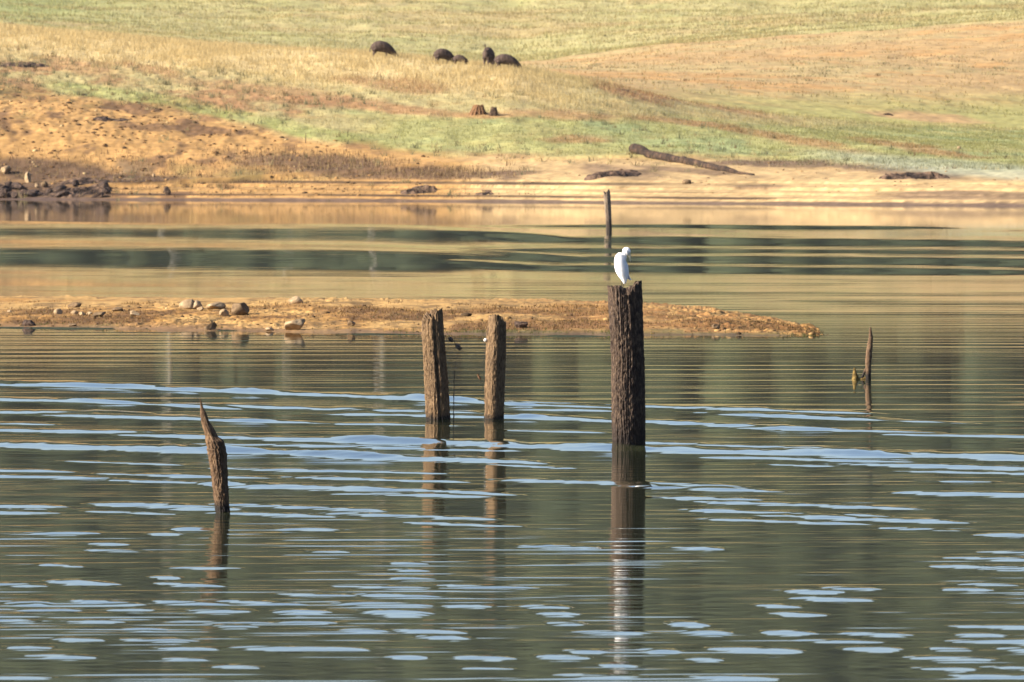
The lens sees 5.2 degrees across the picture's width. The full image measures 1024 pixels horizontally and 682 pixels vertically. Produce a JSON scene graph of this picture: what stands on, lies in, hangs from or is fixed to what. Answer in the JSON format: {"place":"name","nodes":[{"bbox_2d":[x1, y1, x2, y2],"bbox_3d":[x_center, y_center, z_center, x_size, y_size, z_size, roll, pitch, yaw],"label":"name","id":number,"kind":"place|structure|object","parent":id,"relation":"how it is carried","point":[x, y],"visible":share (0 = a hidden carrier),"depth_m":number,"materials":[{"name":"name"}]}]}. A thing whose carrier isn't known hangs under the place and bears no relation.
{"place":"outdoors","nodes":[
{"label":"outdoors","id":0,"kind":"place"},
{"bbox_2d":[0,199,1023,681],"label":"water","id":1,"kind":"structure","parent":0,"point":[782,509],"depth_m":143.19,"materials":[{"name":"grey liquid"}]},
{"bbox_2d":[56,191,69,196],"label":"mud boulder","id":2,"kind":"object","parent":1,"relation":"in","point":[62,193],"visible":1,"depth_m":526.16,"materials":[{"name":"stone"}]},
{"bbox_2d":[200,399,229,512],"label":"dead snag","id":3,"kind":"object","parent":1,"relation":"in","point":[216,451],"visible":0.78,"depth_m":124.48,"materials":[{"name":"brown wood"}]},
{"bbox_2d":[0,295,819,335],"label":"sandbar","id":4,"kind":"structure","parent":1,"relation":"in","point":[382,323],"depth_m":231.21,"materials":[{"name":"soil"}]},
{"bbox_2d":[22,320,35,325],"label":"rock","id":5,"kind":"object","parent":4,"relation":"on","point":[28,323],"visible":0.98,"depth_m":227.77,"materials":[{"name":"stone"}]},
{"bbox_2d":[54,308,62,313],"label":"rock","id":6,"kind":"object","parent":4,"relation":"on","point":[58,311],"visible":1,"depth_m":236.27,"materials":[{"name":"beige stone"}]},
{"bbox_2d":[67,302,80,307],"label":"rock","id":7,"kind":"object","parent":4,"relation":"on","point":[74,305],"visible":1,"depth_m":241.73,"materials":[{"name":"beige stone"}]},
{"bbox_2d":[91,312,105,316],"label":"rock","id":8,"kind":"object","parent":4,"relation":"on","point":[100,314],"visible":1,"depth_m":233.36,"materials":[{"name":"beige stone"}]},
{"bbox_2d":[112,307,122,310],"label":"rock","id":9,"kind":"object","parent":4,"relation":"on","point":[117,308],"visible":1,"depth_m":236.76,"materials":[{"name":"beige stone"}]},
{"bbox_2d":[130,310,139,315],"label":"rock","id":10,"kind":"object","parent":4,"relation":"on","point":[133,313],"visible":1,"depth_m":233.14,"materials":[{"name":"beige stone"}]},
{"bbox_2d":[179,299,201,308],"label":"rock","id":11,"kind":"object","parent":4,"relation":"on","point":[190,304],"visible":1,"depth_m":236.99,"materials":[{"name":"beige stone"}]},
{"bbox_2d":[204,322,216,329],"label":"rock","id":12,"kind":"object","parent":4,"relation":"on","point":[212,326],"visible":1,"depth_m":224.06,"materials":[{"name":"stone"}]},
{"bbox_2d":[206,302,225,308],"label":"rock","id":13,"kind":"object","parent":4,"relation":"on","point":[217,305],"visible":0.99,"depth_m":236.58,"materials":[{"name":"beige stone"}]},
{"bbox_2d":[219,309,228,316],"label":"rock","id":14,"kind":"object","parent":4,"relation":"on","point":[223,312],"visible":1,"depth_m":231.49,"materials":[{"name":"beige stone"}]},
{"bbox_2d":[231,302,249,314],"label":"rock","id":15,"kind":"object","parent":4,"relation":"on","point":[242,308],"visible":1,"depth_m":231.74,"materials":[{"name":"beige stone"}]},
{"bbox_2d":[265,327,273,330],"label":"rock","id":16,"kind":"object","parent":4,"relation":"on","point":[269,329],"visible":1,"depth_m":223.34,"materials":[{"name":"beige stone"}]},
{"bbox_2d":[284,319,304,329],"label":"rock","id":17,"kind":"object","parent":4,"relation":"on","point":[298,324],"visible":1,"depth_m":223.06,"materials":[{"name":"beige stone"}]},
{"bbox_2d":[288,296,302,303],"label":"rock","id":18,"kind":"object","parent":4,"relation":"on","point":[295,300],"visible":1,"depth_m":239.50,"materials":[{"name":"beige stone"}]},
{"bbox_2d":[347,320,354,325],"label":"rock","id":19,"kind":"object","parent":4,"relation":"on","point":[350,323],"visible":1,"depth_m":224.28,"materials":[{"name":"stone"}]},
{"bbox_2d":[3,299,822,335],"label":"sandbar stubble","id":20,"kind":"object","parent":4,"relation":"on","point":[480,323],"visible":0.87,"depth_m":230.02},
{"bbox_2d":[0,303,827,334],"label":"pebbles","id":21,"kind":"object","parent":4,"relation":"on","point":[509,317],"visible":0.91,"depth_m":229.33,"materials":[{"name":"stone"}]},
{"bbox_2d":[514,321,527,327],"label":"rock","id":22,"kind":"object","parent":4,"relation":"on","point":[521,324],"visible":1,"depth_m":223.21,"materials":[{"name":"stone"}]},
{"bbox_2d":[712,324,719,328],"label":"rock","id":23,"kind":"object","parent":4,"relation":"on","point":[716,326],"visible":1,"depth_m":223.09,"materials":[{"name":"stone"}]},
{"bbox_2d":[421,308,450,419],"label":"wooden post","id":24,"kind":"object","parent":1,"relation":"in","point":[437,399],"visible":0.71,"depth_m":161.21,"materials":[{"name":"beige wood"}]},
{"bbox_2d":[444,328,485,419],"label":"fishing net","id":25,"kind":"object","parent":24,"relation":"hanging from","point":[457,346],"visible":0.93,"depth_m":161.31,"materials":[{"name":"fabric"}]},
{"bbox_2d":[484,314,505,419],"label":"wooden post","id":26,"kind":"object","parent":1,"relation":"in","point":[494,384],"visible":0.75,"depth_m":161.22,"materials":[{"name":"beige wood"}]},
{"bbox_2d":[603,189,611,231],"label":"wooden stake","id":27,"kind":"object","parent":1,"relation":"in","point":[607,203],"visible":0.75,"depth_m":395.25,"materials":[{"name":"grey wood"}]},
{"bbox_2d":[607,280,645,444],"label":"wooden post","id":28,"kind":"object","parent":1,"relation":"in","point":[626,326],"visible":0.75,"depth_m":147.98,"materials":[{"name":"brown wood"}]},
{"bbox_2d":[614,247,631,289],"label":"egret","id":29,"kind":"object","parent":28,"relation":"on","point":[621,267],"visible":1,"depth_m":148.02,"materials":[{"name":"white"}]},
{"bbox_2d":[852,327,872,378],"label":"bent snag","id":30,"kind":"object","parent":1,"relation":"in","point":[867,369],"visible":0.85,"depth_m":184.84,"materials":[{"name":"brown wood"}]},
{"bbox_2d":[0,0,1023,205],"bbox_3d":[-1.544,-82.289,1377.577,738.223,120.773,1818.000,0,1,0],"label":"hillside","id":31,"kind":"structure","parent":0,"point":[962,186],"depth_m":558.84,"materials":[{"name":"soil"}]},
{"bbox_2d":[0,165,10,173],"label":"rock","id":32,"kind":"object","parent":31,"relation":"on","point":[5,169],"visible":1,"depth_m":535.42,"materials":[{"name":"beige stone"}]},
{"bbox_2d":[0,61,48,67],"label":"turf step","id":33,"kind":"object","parent":31,"relation":"on","point":[29,64],"visible":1,"depth_m":576.50,"materials":[{"name":"soil"}]},
{"bbox_2d":[25,172,30,182],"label":"rock","id":34,"kind":"object","parent":31,"relation":"on","point":[27,177],"visible":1,"depth_m":532.70,"materials":[{"name":"beige stone"}]},
{"bbox_2d":[11,186,52,197],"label":"outcrop","id":35,"kind":"object","parent":31,"relation":"on","point":[38,188],"visible":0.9,"depth_m":529.89,"materials":[{"name":"stone"}]},
{"bbox_2d":[0,190,7,197],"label":"mud boulder","id":36,"kind":"object","parent":35,"relation":"on","point":[2,193],"visible":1,"depth_m":526.96,"materials":[{"name":"brown stone"}]},
{"bbox_2d":[0,185,11,191],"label":"mud boulder","id":37,"kind":"object","parent":35,"relation":"on","point":[7,187],"visible":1,"depth_m":529.39,"materials":[{"name":"brown soil"}]},
{"bbox_2d":[11,192,18,197],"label":"mud boulder","id":38,"kind":"object","parent":35,"relation":"on","point":[14,194],"visible":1,"depth_m":526.70,"materials":[{"name":"stone"}]},
{"bbox_2d":[11,182,25,189],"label":"mud boulder","id":39,"kind":"object","parent":35,"relation":"on","point":[18,186],"visible":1,"depth_m":529.91,"materials":[{"name":"stone"}]},
{"bbox_2d":[22,192,34,196],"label":"mud boulder","id":40,"kind":"object","parent":35,"relation":"on","point":[29,194],"visible":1,"depth_m":526.99,"materials":[{"name":"stone"}]},
{"bbox_2d":[41,181,47,186],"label":"rock","id":41,"kind":"object","parent":35,"relation":"on","point":[44,183],"visible":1,"depth_m":529.90,"materials":[{"name":"brown stone"}]},
{"bbox_2d":[60,177,109,184],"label":"earth hollow","id":42,"kind":"object","parent":35,"relation":"on","point":[83,179],"visible":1,"depth_m":531.27,"materials":[{"name":"soil"}]},
{"bbox_2d":[72,179,78,185],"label":"mud boulder","id":43,"kind":"object","parent":42,"relation":"on","point":[75,182],"visible":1,"depth_m":529.96,"materials":[{"name":"stone"}]},
{"bbox_2d":[43,184,111,197],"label":"outcrop","id":44,"kind":"object","parent":31,"relation":"on","point":[94,188],"visible":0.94,"depth_m":527.74,"materials":[{"name":"stone"}]},
{"bbox_2d":[52,184,66,191],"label":"mud boulder","id":45,"kind":"object","parent":44,"relation":"on","point":[62,187],"visible":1,"depth_m":528.04,"materials":[{"name":"stone"}]},
{"bbox_2d":[91,192,103,197],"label":"mud boulder","id":46,"kind":"object","parent":44,"relation":"on","point":[99,195],"visible":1,"depth_m":525.48,"materials":[{"name":"brown stone"}]},
{"bbox_2d":[99,181,109,186],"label":"boulder","id":47,"kind":"object","parent":44,"relation":"on","point":[104,183],"visible":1,"depth_m":528.92,"materials":[{"name":"stone"}]},
{"bbox_2d":[102,188,110,193],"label":"mud boulder","id":48,"kind":"object","parent":44,"relation":"on","point":[105,191],"visible":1,"depth_m":526.74,"materials":[{"name":"stone"}]},
{"bbox_2d":[93,116,129,121],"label":"soil edge","id":49,"kind":"object","parent":31,"relation":"on","point":[102,118],"visible":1,"depth_m":548.14,"materials":[{"name":"brown soil"}]},
{"bbox_2d":[163,186,170,194],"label":"rock","id":50,"kind":"object","parent":31,"relation":"on","point":[166,190],"visible":1,"depth_m":524.95,"materials":[{"name":"stone"}]},
{"bbox_2d":[0,143,537,198],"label":"bank stubble","id":51,"kind":"object","parent":31,"relation":"on","point":[316,167],"visible":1,"depth_m":531.99,"materials":[{"name":"beige plant"}]},
{"bbox_2d":[369,41,397,56],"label":"wild boar","id":52,"kind":"object","parent":31,"relation":"on","point":[382,46],"visible":1,"depth_m":581.04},
{"bbox_2d":[400,185,436,194],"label":"root clump","id":53,"kind":"object","parent":31,"relation":"on","point":[427,189],"visible":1,"depth_m":519.73,"materials":[{"name":"wood"}]},
{"bbox_2d":[433,48,453,61],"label":"wild boar","id":54,"kind":"object","parent":31,"relation":"on","point":[442,53],"visible":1,"depth_m":578.48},
{"bbox_2d":[452,55,469,64],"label":"wild boar","id":55,"kind":"object","parent":31,"relation":"on","point":[457,58],"visible":1,"depth_m":577.87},
{"bbox_2d":[469,104,486,114],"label":"tree stump","id":56,"kind":"object","parent":31,"relation":"on","point":[476,109],"visible":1,"depth_m":552.88,"materials":[{"name":"orange wood"}]},
{"bbox_2d":[475,190,492,194],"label":"root clump","id":57,"kind":"object","parent":31,"relation":"on","point":[485,193],"visible":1,"depth_m":516.66,"materials":[{"name":"wood"}]},
{"bbox_2d":[482,45,494,66],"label":"wild boar","id":58,"kind":"object","parent":31,"relation":"on","point":[488,54],"visible":1,"depth_m":576.38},
{"bbox_2d":[489,107,497,115],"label":"tree stump","id":59,"kind":"object","parent":31,"relation":"on","point":[493,111],"visible":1,"depth_m":552.63,"materials":[{"name":"brown wood"}]},
{"bbox_2d":[493,54,521,68],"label":"wild boar","id":60,"kind":"object","parent":31,"relation":"on","point":[507,59],"visible":1,"depth_m":575.87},
{"bbox_2d":[0,88,1017,197],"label":"soil crumbs","id":61,"kind":"object","parent":31,"relation":"on","point":[124,147],"visible":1,"depth_m":539.95,"materials":[{"name":"brown soil"}]},
{"bbox_2d":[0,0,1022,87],"bbox_3d":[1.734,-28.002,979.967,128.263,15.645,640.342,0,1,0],"label":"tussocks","id":62,"kind":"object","parent":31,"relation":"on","point":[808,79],"visible":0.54,"depth_m":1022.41,"materials":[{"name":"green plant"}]},
{"bbox_2d":[584,169,641,180],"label":"earth clump","id":63,"kind":"object","parent":31,"relation":"on","point":[623,173],"visible":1,"depth_m":517.54,"materials":[{"name":"soil"}]},
{"bbox_2d":[682,179,690,183],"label":"rock","id":64,"kind":"object","parent":31,"relation":"on","point":[686,181],"visible":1,"depth_m":512.40,"materials":[{"name":"beige stone"}]},
{"bbox_2d":[629,143,754,174],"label":"fallen log","id":65,"kind":"object","parent":31,"relation":"on","point":[640,150],"visible":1,"depth_m":524.79,"materials":[{"name":"brown wood"}]},
{"bbox_2d":[878,171,948,179],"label":"earth ledge","id":66,"kind":"object","parent":31,"relation":"on","point":[920,175],"visible":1,"depth_m":506.61,"materials":[{"name":"soil"}]},
{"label":"mud boulder","id":67,"kind":"object","parent":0,"visible":0},
{"bbox_2d":[28,190,39,195],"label":"mud boulder","id":68,"kind":"object","parent":67,"relation":"on","point":[34,192],"visible":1,"depth_m":527.41,"materials":[{"name":"stone"}]}
]}

